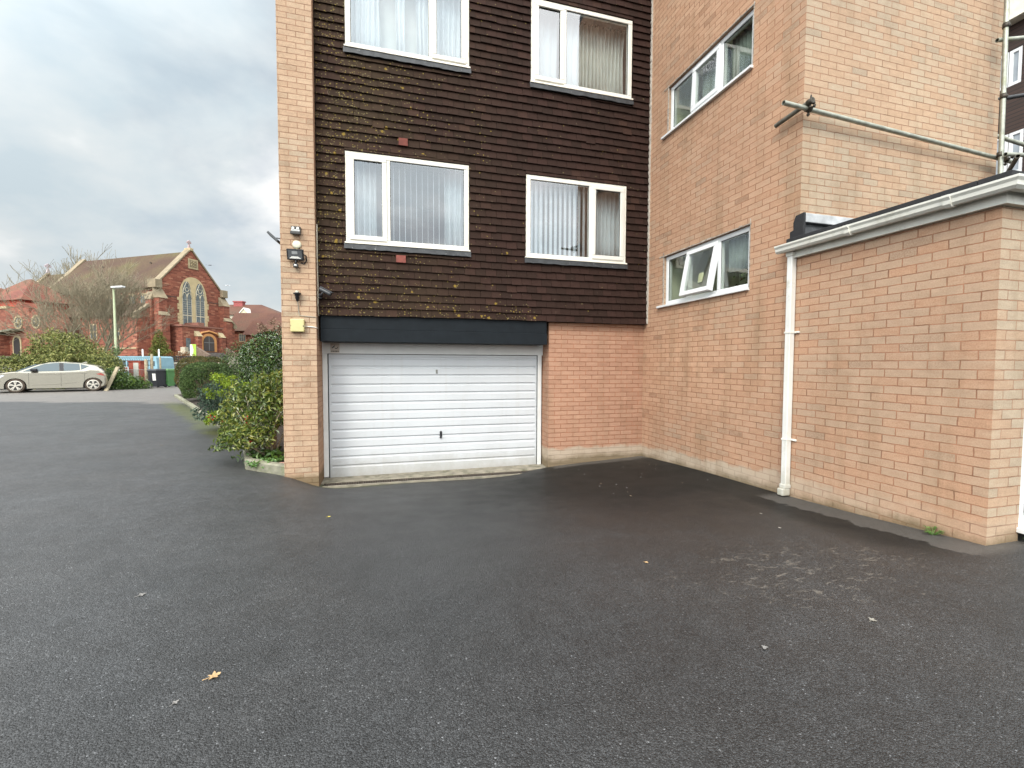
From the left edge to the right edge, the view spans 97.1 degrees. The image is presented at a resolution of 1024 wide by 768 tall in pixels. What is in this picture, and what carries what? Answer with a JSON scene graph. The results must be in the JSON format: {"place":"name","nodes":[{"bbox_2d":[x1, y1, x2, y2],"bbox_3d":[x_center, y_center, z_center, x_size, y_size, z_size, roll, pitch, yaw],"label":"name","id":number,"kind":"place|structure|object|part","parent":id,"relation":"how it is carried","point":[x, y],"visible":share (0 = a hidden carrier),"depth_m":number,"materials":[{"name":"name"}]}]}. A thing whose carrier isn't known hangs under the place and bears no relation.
{"place":"outdoors","nodes":[
{"label":"outdoors","id":0,"kind":"place"},
{"bbox_2d":[0,0,280,311],"label":"sky","id":1,"kind":"structure","parent":0,"point":[132,127],"materials":[{"name":"grey"}]},
{"bbox_2d":[174,362,232,371],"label":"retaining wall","id":2,"kind":"structure","parent":0,"point":[175,363],"depth_m":43.00,"materials":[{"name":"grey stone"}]},
{"bbox_2d":[165,356,227,361],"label":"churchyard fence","id":3,"kind":"object","parent":2,"relation":"on","point":[188,356],"visible":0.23,"depth_m":43.97,"materials":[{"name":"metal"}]},
{"bbox_2d":[0,356,1023,767],"bbox_3d":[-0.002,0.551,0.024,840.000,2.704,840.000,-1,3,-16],"label":"ground","id":4,"kind":"structure","parent":0,"point":[544,618],"depth_m":2.46,"materials":[{"name":"grey asphalt"}]},
{"bbox_2d":[0,279,74,355],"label":"church hall","id":5,"kind":"structure","parent":4,"relation":"on","point":[8,347],"depth_m":57.01,"materials":[{"name":"red brick"}]},
{"bbox_2d":[14,316,22,328],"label":"round window","id":6,"kind":"structure","parent":5,"relation":"in","point":[18,326],"depth_m":56.40,"materials":[{"name":"stone"}]},
{"bbox_2d":[31,315,39,328],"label":"round window","id":7,"kind":"structure","parent":5,"relation":"in","point":[33,315],"depth_m":55.42,"materials":[{"name":"stone"}]},
{"bbox_2d":[0,352,87,388],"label":"hedge","id":8,"kind":"object","parent":4,"relation":"on","point":[19,362],"visible":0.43,"depth_m":23.95,"materials":[{"name":"green plant"}]},
{"bbox_2d":[0,361,109,392],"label":"parked car","id":9,"kind":"object","parent":4,"relation":"on","point":[66,374],"visible":0.98,"depth_m":21.68,"materials":[{"name":"beige paint"}]},
{"bbox_3d":[-22.295,-0.801,21.433,1.220,0.407,0.182,-2,3,-35],"label":"side window","id":10,"kind":"part","parent":9,"relation":"part of","materials":[{"name":"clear glass"}]},
{"bbox_3d":[-21.441,-0.834,22.044,0.598,0.385,0.179,-2,3,-36],"label":"side window","id":11,"kind":"part","parent":9,"relation":"part of","materials":[{"name":"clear glass"}]},
{"bbox_2d":[16,327,126,376],"bbox_3d":[-25.636,-1.558,26.115,7.524,3.646,3.308,1,3,19],"label":"shrub","id":12,"kind":"object","parent":4,"relation":"on","point":[94,356],"visible":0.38,"depth_m":26.15,"materials":[{"name":"green plant"}]},
{"bbox_2d":[53,245,115,273],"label":"bare tree","id":13,"kind":"object","parent":4,"relation":"on","point":[71,264],"visible":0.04,"depth_m":90.53,"materials":[{"name":"brown plant"}]},
{"bbox_2d":[0,249,186,355],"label":"bare tree","id":14,"kind":"object","parent":4,"relation":"on","point":[91,298],"visible":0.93,"depth_m":36.81,"materials":[{"name":"brown plant"}]},
{"bbox_2d":[104,367,119,390],"bbox_3d":[-20.560,-0.253,23.235,0.183,1.259,1.444,-1,3,-18],"label":"wooden plank","id":15,"kind":"object","parent":4,"relation":"on","point":[112,377],"visible":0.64,"depth_m":23.23,"materials":[{"name":"brown wood"}]},
{"bbox_2d":[111,286,124,357],"bbox_3d":[-23.701,-2.862,27.254,0.700,6.071,0.415,0,3,0],"label":"street lamp","id":16,"kind":"object","parent":4,"relation":"on","point":[115,328],"visible":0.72,"depth_m":27.16,"materials":[{"name":"metal"}]},
{"bbox_2d":[108,345,127,355],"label":"ivy tuft","id":17,"kind":"object","parent":16,"relation":"attached to","point":[117,351],"visible":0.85,"depth_m":27.09,"materials":[{"name":"green plant"}]},
{"bbox_2d":[101,367,152,389],"bbox_3d":[-20.879,-0.296,24.165,2.581,1.280,1.969,-1,3,-16],"label":"laurel mound","id":18,"kind":"object","parent":4,"relation":"on","point":[121,380],"visible":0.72,"depth_m":24.01,"materials":[{"name":"green plant"}]},
{"bbox_2d":[124,369,144,385],"bbox_3d":[-22.624,-0.383,26.878,1.700,0.963,0.020,0,3,0],"label":"fence","id":19,"kind":"object","parent":4,"relation":"on","point":[136,372],"visible":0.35,"depth_m":26.86,"materials":[{"name":"metal"}]},
{"bbox_2d":[119,357,150,379],"bbox_3d":[-24.896,-0.913,29.974,2.201,1.729,0.033,0,3,0],"label":"railing","id":20,"kind":"object","parent":4,"relation":"on","point":[125,360],"visible":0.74,"depth_m":29.94,"materials":[{"name":"blue metal"}]},
{"bbox_2d":[127,361,144,380],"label":"gate pier","id":21,"kind":"structure","parent":4,"relation":"on","point":[136,364],"depth_m":27.46,"materials":[{"name":"red brick"}]},
{"bbox_2d":[37,240,237,356],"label":"church","id":22,"kind":"structure","parent":4,"relation":"on","point":[194,293],"depth_m":61.04,"materials":[{"name":"red brick"}]},
{"bbox_2d":[177,277,208,326],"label":"west window","id":23,"kind":"structure","parent":22,"relation":"in","point":[192,298],"depth_m":61.97,"materials":[{"name":"stone"}]},
{"bbox_2d":[118,356,173,378],"bbox_3d":[-29.969,-1.321,36.861,3.530,1.855,1.820,0,3,0],"label":"blue van","id":24,"kind":"object","parent":4,"relation":"on","point":[167,362],"visible":0.2,"depth_m":36.02,"materials":[{"name":"paint"}]},
{"bbox_2d":[144,359,148,386],"bbox_3d":[-21.231,-0.604,26.259,0.168,1.663,0.165,-2,3,-38],"label":"wooden post","id":25,"kind":"object","parent":4,"relation":"on","point":[146,367],"visible":0.74,"depth_m":26.19,"materials":[{"name":"brown wood"}]},
{"bbox_2d":[150,354,152,368],"bbox_3d":[-23.047,-0.901,28.946,0.168,2.009,0.158,-2,3,-38],"label":"wooden post","id":26,"kind":"object","parent":4,"relation":"on","point":[151,360],"visible":0.57,"depth_m":28.86,"materials":[{"name":"white wood"}]},
{"bbox_2d":[146,369,166,386],"bbox_3d":[-20.347,-0.337,25.980,0.650,1.060,0.818,1,3,8],"label":"wheelie bin","id":27,"kind":"object","parent":4,"relation":"on","point":[157,377],"visible":0.94,"depth_m":25.72,"materials":[{"name":"grey plastic"}]},
{"bbox_2d":[147,329,175,358],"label":"conifer","id":28,"kind":"object","parent":4,"relation":"on","point":[157,343],"visible":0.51,"depth_m":49.74,"materials":[{"name":"green plant"}]},
{"bbox_2d":[165,369,176,386],"bbox_3d":[-20.159,-0.364,26.578,0.650,1.060,0.818,1,3,8],"label":"wheelie bin","id":29,"kind":"object","parent":4,"relation":"on","point":[170,374],"visible":0.62,"depth_m":26.39,"materials":[{"name":"green plastic"}]},
{"bbox_2d":[162,350,194,360],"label":"rusty shrub","id":30,"kind":"object","parent":4,"relation":"on","point":[177,354],"visible":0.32,"depth_m":45.77,"materials":[{"name":"brown plant"}]},
{"bbox_2d":[178,347,189,355],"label":"memorial base","id":31,"kind":"object","parent":4,"relation":"on","point":[183,350],"visible":0.4,"depth_m":55.67,"materials":[{"name":"stone"}]},
{"bbox_2d":[190,344,195,356],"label":"banner sign","id":32,"kind":"object","parent":4,"relation":"on","point":[192,348],"visible":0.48,"depth_m":54.99,"materials":[{"name":"white plastic"}]},
{"bbox_2d":[202,671,220,680],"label":"fallen leaf","id":33,"kind":"object","parent":4,"relation":"on","point":[214,674],"visible":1,"depth_m":1.99,"materials":[{"name":"yellow plant"}]},
{"bbox_2d":[174,394,284,475],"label":"kerb","id":34,"kind":"structure","parent":4,"relation":"on","point":[276,468],"depth_m":6.61,"materials":[{"name":"grey concrete"}]},
{"bbox_2d":[179,392,283,462],"bbox_3d":[-7.225,0.760,15.245,5.688,0.405,18.603,-2,3,-40],"label":"planting bed","id":35,"kind":"object","parent":4,"relation":"on","point":[194,401],"visible":0.04,"depth_m":10.25,"materials":[{"name":"soil"}]},
{"bbox_2d":[174,356,228,389],"bbox_3d":[-13.623,-0.396,19.968,1.854,1.702,1.900,0,3,2],"label":"browned hedge","id":36,"kind":"object","parent":35,"relation":"on","point":[194,359],"visible":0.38,"depth_m":19.32,"materials":[{"name":"plant"}]},
{"bbox_2d":[179,362,230,398],"bbox_3d":[-10.889,-0.081,16.172,1.508,1.441,1.728,-1,3,-16],"label":"clipped hedge","id":37,"kind":"object","parent":35,"relation":"on","point":[189,380],"visible":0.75,"depth_m":15.51,"materials":[{"name":"green plant"}]},
{"bbox_2d":[190,372,251,425],"bbox_3d":[-6.461,0.340,10.135,1.486,1.223,1.922,-1,3,-16],"label":"euphorbia","id":38,"kind":"object","parent":35,"relation":"on","point":[219,391],"visible":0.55,"depth_m":9.96,"materials":[{"name":"green plant"}]},
{"bbox_2d":[211,340,257,396],"bbox_3d":[-8.482,-0.310,14.005,1.456,2.163,1.168,-1,3,-16],"label":"dark shrub","id":39,"kind":"object","parent":35,"relation":"on","point":[234,369],"visible":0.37,"depth_m":13.79,"materials":[{"name":"green plant"}]},
{"bbox_2d":[206,367,283,455],"bbox_3d":[-4.216,0.518,7.409,1.717,1.623,1.420,1,3,15],"label":"evergreen shrub","id":40,"kind":"object","parent":35,"relation":"on","point":[261,432],"visible":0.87,"depth_m":7.16,"materials":[{"name":"green plant"}]},
{"bbox_2d":[231,446,283,461],"bbox_3d":[-3.887,1.114,7.136,0.882,0.237,0.665,-1,3,-16],"label":"dark leaf plant","id":41,"kind":"object","parent":35,"relation":"on","point":[270,453],"visible":0.8,"depth_m":7.04,"materials":[{"name":"green plant"}]},
{"bbox_2d":[237,331,282,411],"bbox_3d":[-6.062,-0.199,11.701,1.770,2.332,1.560,-2,3,-38],"label":"round bush","id":42,"kind":"object","parent":35,"relation":"on","point":[267,363],"visible":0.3,"depth_m":11.21,"materials":[{"name":"green plant"}]},
{"bbox_2d":[239,318,281,372],"bbox_3d":[-7.250,-0.694,13.663,1.658,3.020,1.208,-1,3,-16],"label":"hydrangea","id":43,"kind":"object","parent":35,"relation":"on","point":[278,330],"visible":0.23,"depth_m":13.41,"materials":[{"name":"green plant"}]},
{"bbox_2d":[245,455,283,467],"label":"ground cover plant","id":44,"kind":"object","parent":35,"relation":"on","point":[268,459],"visible":0.6,"depth_m":6.69,"materials":[{"name":"green plant"}]},
{"bbox_2d":[229,301,280,318],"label":"gabled house","id":45,"kind":"structure","parent":4,"relation":"on","point":[239,307],"depth_m":100.95,"materials":[{"name":"brown tile"}]},
{"bbox_2d":[232,313,281,356],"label":"house","id":46,"kind":"structure","parent":4,"relation":"on","point":[247,327],"depth_m":76.50,"materials":[{"name":"red stone"}]},
{"bbox_2d":[239,334,245,341],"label":"window","id":47,"kind":"structure","parent":46,"relation":"in","point":[242,338],"depth_m":75.84,"materials":[{"name":"glass"}]},
{"bbox_2d":[322,470,530,487],"bbox_3d":[-1.025,1.543,7.058,3.606,0.188,0.198,-1,3,-16],"label":"drain channel","id":48,"kind":"object","parent":4,"relation":"on","point":[414,480],"visible":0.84,"depth_m":6.94,"materials":[{"name":"concrete"}]},
{"bbox_2d":[321,464,545,483],"bbox_3d":[-1.166,1.527,7.383,3.570,0.220,0.500,-1,3,-16],"label":"concrete threshold","id":49,"kind":"object","parent":4,"relation":"on","point":[437,473],"visible":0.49,"depth_m":7.25,"materials":[{"name":"beige concrete"}]},
{"bbox_2d":[275,0,1003,496],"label":"apartment building","id":50,"kind":"structure","parent":4,"relation":"on","point":[493,342],"depth_m":6.76,"materials":[{"name":"brick"}]},
{"bbox_2d":[267,231,279,243],"bbox_3d":[-3.263,-1.993,6.230,0.172,0.173,0.180,-1,3,-16],"label":"side floodlight","id":51,"kind":"object","parent":50,"relation":"attached to","point":[274,238],"visible":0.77,"depth_m":6.15,"materials":[{"name":"black plastic"}]},
{"bbox_2d":[290,226,300,234],"bbox_3d":[-2.944,-2.090,6.157,0.130,0.115,0.085,-1,3,-16],"label":"twin spotlight","id":52,"kind":"object","parent":50,"relation":"attached to","point":[295,230],"visible":1,"depth_m":6.13,"materials":[{"name":"white plastic"}]},
{"bbox_2d":[286,248,306,267],"bbox_3d":[-2.930,-1.711,6.163,0.243,0.246,0.114,-1,3,-16],"label":"floodlight","id":53,"kind":"object","parent":50,"relation":"attached to","point":[295,254],"visible":1,"depth_m":6.13,"materials":[{"name":"black plastic"}]},
{"bbox_2d":[292,240,301,248],"bbox_3d":[-2.947,-1.877,6.194,0.120,0.183,0.030,-1,3,-16],"label":"junction disc","id":54,"kind":"object","parent":50,"relation":"attached to","point":[296,244],"visible":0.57,"depth_m":6.18,"materials":[{"name":"beige plastic"}]},
{"bbox_2d":[293,291,300,300],"bbox_3d":[-2.940,-1.206,6.190,0.104,0.146,0.101,-1,3,-16],"label":"lamp holder","id":55,"kind":"object","parent":50,"relation":"attached to","point":[296,294],"visible":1,"depth_m":6.17,"materials":[{"name":"black plastic"}]},
{"bbox_2d":[290,319,304,331],"bbox_3d":[-2.949,-0.804,6.221,0.176,0.176,0.068,-1,3,-16],"label":"alarm box","id":56,"kind":"object","parent":50,"relation":"attached to","point":[297,325],"visible":1,"depth_m":6.19,"materials":[{"name":"beige plastic"}]},
{"bbox_2d":[297,301,318,338],"bbox_3d":[-2.831,-0.888,6.289,0.284,0.503,0.091,-2,3,-38],"label":"dark cable","id":57,"kind":"object","parent":50,"relation":"attached to","point":[308,316],"visible":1,"depth_m":6.28,"materials":[{"name":"plastic"}]},
{"bbox_2d":[316,224,318,315],"bbox_3d":[-2.744,-1.601,6.382,0.025,1.280,0.032,-1,3,-16],"label":"pale cable","id":58,"kind":"object","parent":50,"relation":"attached to","point":[317,269],"visible":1,"depth_m":6.37,"materials":[{"name":"white plastic"}]},
{"bbox_2d":[319,286,333,298],"bbox_3d":[-2.632,-1.288,6.351,0.268,0.158,0.110,1,3,19],"label":"security camera","id":59,"kind":"object","parent":50,"relation":"attached to","point":[325,291],"visible":1,"depth_m":6.31,"materials":[{"name":"black plastic"}]},
{"bbox_2d":[354,160,376,235],"bbox_3d":[-2.245,-2.684,6.797,0.402,1.350,0.103,-1,3,-16],"label":"curtain","id":60,"kind":"object","parent":50,"relation":"hanging from","point":[367,193],"visible":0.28,"depth_m":6.81,"materials":[{"name":"white fabric"}]},
{"bbox_2d":[351,0,380,47],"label":"curtain","id":61,"kind":"object","parent":50,"relation":"hanging from","point":[365,22],"visible":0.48,"depth_m":6.69,"materials":[{"name":"white fabric"}]},
{"bbox_2d":[379,0,416,53],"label":"curtain","id":62,"kind":"object","parent":50,"relation":"attached to","point":[387,24],"visible":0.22,"depth_m":6.90,"materials":[{"name":"grey fabric"}]},
{"bbox_2d":[395,0,404,51],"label":"curtain","id":63,"kind":"object","parent":50,"relation":"hanging from","point":[400,22],"visible":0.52,"depth_m":6.82,"materials":[{"name":"white fabric"}]},
{"bbox_2d":[343,0,470,72],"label":"window","id":64,"kind":"structure","parent":50,"relation":"in","point":[433,59],"depth_m":6.68,"materials":[{"name":"white plastic"}]},
{"bbox_2d":[344,151,470,256],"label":"window","id":65,"kind":"structure","parent":50,"relation":"in","point":[387,239],"depth_m":6.96,"materials":[{"name":"white plastic"}]},
{"bbox_2d":[357,161,460,245],"bbox_3d":[-1.554,-2.731,6.886,1.730,1.320,0.091,-1,3,-16],"label":"vertical blind","id":66,"kind":"object","parent":50,"relation":"attached to","point":[405,201],"visible":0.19,"depth_m":6.84,"materials":[{"name":"white fabric"}]},
{"bbox_2d":[416,0,427,55],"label":"curtain","id":67,"kind":"object","parent":50,"relation":"hanging from","point":[422,24],"visible":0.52,"depth_m":6.91,"materials":[{"name":"white fabric"}]},
{"bbox_2d":[322,342,542,477],"bbox_3d":[-1.187,0.385,7.411,3.545,2.130,0.075,-1,3,-16],"label":"garage door","id":68,"kind":"structure","parent":50,"relation":"in","point":[406,408],"depth_m":7.36,"materials":[{"name":"white paint"}]},
{"bbox_2d":[437,0,460,58],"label":"curtain","id":69,"kind":"object","parent":50,"relation":"hanging from","point":[449,28],"visible":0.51,"depth_m":7.02,"materials":[{"name":"white fabric"}]},
{"bbox_2d":[445,170,463,245],"bbox_3d":[-0.896,-2.697,7.177,0.365,1.350,0.106,-1,3,-16],"label":"curtain","id":70,"kind":"object","parent":50,"relation":"hanging from","point":[449,207],"visible":0.63,"depth_m":7.17,"materials":[{"name":"white fabric"}]},
{"bbox_2d":[533,183,539,253],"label":"curtain","id":71,"kind":"object","parent":50,"relation":"hanging from","point":[538,232],"visible":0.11,"depth_m":7.54,"materials":[{"name":"white fabric"}]},
{"bbox_2d":[539,13,556,78],"bbox_3d":[0.505,-5.412,7.436,0.511,1.340,0.049,-1,3,-16],"label":"curtain","id":72,"kind":"object","parent":50,"relation":"hanging from","point":[547,45],"visible":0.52,"depth_m":7.45,"materials":[{"name":"white fabric"}]},
{"bbox_2d":[530,181,584,256],"bbox_3d":[0.740,-2.728,7.529,1.124,1.330,0.062,-1,3,-16],"label":"vertical blind","id":73,"kind":"object","parent":50,"relation":"attached to","point":[560,219],"visible":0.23,"depth_m":7.53,"materials":[{"name":"white fabric"}]},
{"bbox_2d":[566,18,578,85],"bbox_3d":[0.955,-5.415,7.532,0.328,1.340,0.041,-1,3,-16],"label":"curtain","id":74,"kind":"object","parent":50,"relation":"hanging from","point":[572,50],"visible":0.5,"depth_m":7.54,"materials":[{"name":"white fabric"}]},
{"bbox_2d":[525,174,627,268],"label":"window","id":75,"kind":"structure","parent":50,"relation":"in","point":[590,259],"depth_m":7.57,"materials":[{"name":"white plastic"}]},
{"bbox_2d":[530,0,633,104],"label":"window","id":76,"kind":"structure","parent":50,"relation":"in","point":[559,84],"depth_m":7.26,"materials":[{"name":"white plastic"}]},
{"bbox_2d":[577,22,624,93],"bbox_3d":[1.501,-5.423,7.747,0.899,1.340,0.112,-1,3,-16],"label":"curtain","id":77,"kind":"object","parent":50,"relation":"hanging from","point":[600,58],"visible":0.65,"depth_m":7.74,"materials":[{"name":"beige fabric"}]},
{"bbox_2d":[595,190,619,256],"bbox_3d":[1.603,-2.695,7.867,0.590,1.360,0.106,-1,3,-16],"label":"curtain","id":78,"kind":"object","parent":50,"relation":"hanging from","point":[607,223],"visible":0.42,"depth_m":7.87,"materials":[{"name":"white fabric"}]},
{"bbox_2d":[656,218,751,307],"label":"window","id":79,"kind":"structure","parent":50,"relation":"in","point":[700,272],"depth_m":6.86,"materials":[{"name":"white plastic"}]},
{"bbox_2d":[661,1,755,139],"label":"window","id":80,"kind":"structure","parent":50,"relation":"in","point":[687,99],"depth_m":6.57,"materials":[{"name":"white plastic"}]},
{"bbox_2d":[703,44,730,96],"bbox_3d":[2.920,-4.336,6.478,0.038,0.690,0.542,-1,3,-16],"label":"curtain","id":81,"kind":"object","parent":50,"relation":"hanging from","point":[709,71],"visible":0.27,"depth_m":6.57,"materials":[{"name":"white fabric"}]},
{"bbox_2d":[729,233,748,272],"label":"curtain","id":82,"kind":"object","parent":50,"relation":"hanging from","point":[738,252],"visible":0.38,"depth_m":6.09,"materials":[{"name":"white fabric"}]},
{"bbox_2d":[733,269,747,285],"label":"potted plant","id":83,"kind":"object","parent":50,"relation":"on","point":[741,275],"visible":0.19,"depth_m":6.06,"materials":[{"name":"green plant"}]},
{"bbox_2d":[732,22,752,78],"bbox_3d":[3.077,-4.381,5.917,0.038,0.550,0.522,-1,3,-16],"label":"curtain","id":84,"kind":"object","parent":50,"relation":"hanging from","point":[742,52],"visible":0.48,"depth_m":6.00,"materials":[{"name":"grey fabric"}]},
{"bbox_2d":[774,0,1023,173],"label":"scaffold","id":85,"kind":"object","parent":50,"relation":"attached to","point":[1002,158],"visible":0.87,"depth_m":5.45,"materials":[{"name":"metal"}]},
{"bbox_2d":[774,170,1023,545],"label":"flat roof extension","id":86,"kind":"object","parent":4,"relation":"on","point":[909,394],"visible":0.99,"depth_m":3.87,"materials":[{"name":"brick"}]},
{"bbox_2d":[777,251,799,495],"bbox_3d":[3.094,-0.101,5.048,0.113,2.725,0.140,-1,3,-16],"label":"downpipe","id":87,"kind":"object","parent":86,"relation":"attached to","point":[784,484],"visible":1,"depth_m":5.06,"materials":[{"name":"white plastic"}]},
{"bbox_2d":[1016,428,1023,533],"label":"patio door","id":88,"kind":"structure","parent":86,"relation":"in","point":[1020,529],"depth_m":3.55,"materials":[{"name":"white plastic"}]},
{"bbox_2d":[924,526,942,534],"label":"weed","id":89,"kind":"object","parent":4,"relation":"on","point":[932,532],"visible":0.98,"depth_m":3.74,"materials":[{"name":"green plant"}]},
{"bbox_2d":[996,0,1023,173],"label":"neighbouring wing","id":90,"kind":"structure","parent":4,"relation":"on","point":[1014,122],"depth_m":13.50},
{"bbox_2d":[996,134,1008,173],"bbox_3d":[14.891,-6.967,14.271,0.080,1.250,1.179,-1,3,-16],"label":"window","id":91,"kind":"structure","parent":90,"relation":"in","point":[1005,143],"depth_m":13.77,"materials":[{"name":"white plastic"}]},
{"bbox_2d":[1000,52,1008,90],"bbox_3d":[14.887,-9.516,14.197,0.080,1.050,1.099,-1,3,-16],"label":"window","id":92,"kind":"structure","parent":90,"relation":"in","point":[1008,52],"depth_m":13.69,"materials":[{"name":"white plastic"}]},
{"bbox_2d":[1008,45,1022,86],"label":"window","id":93,"kind":"structure","parent":90,"relation":"in","point":[1015,59],"depth_m":13.54,"materials":[{"name":"white plastic"}]},
{"bbox_2d":[1007,128,1023,170],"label":"window","id":94,"kind":"structure","parent":90,"relation":"in","point":[1017,135],"depth_m":13.51,"materials":[{"name":"white plastic"}]}
]}

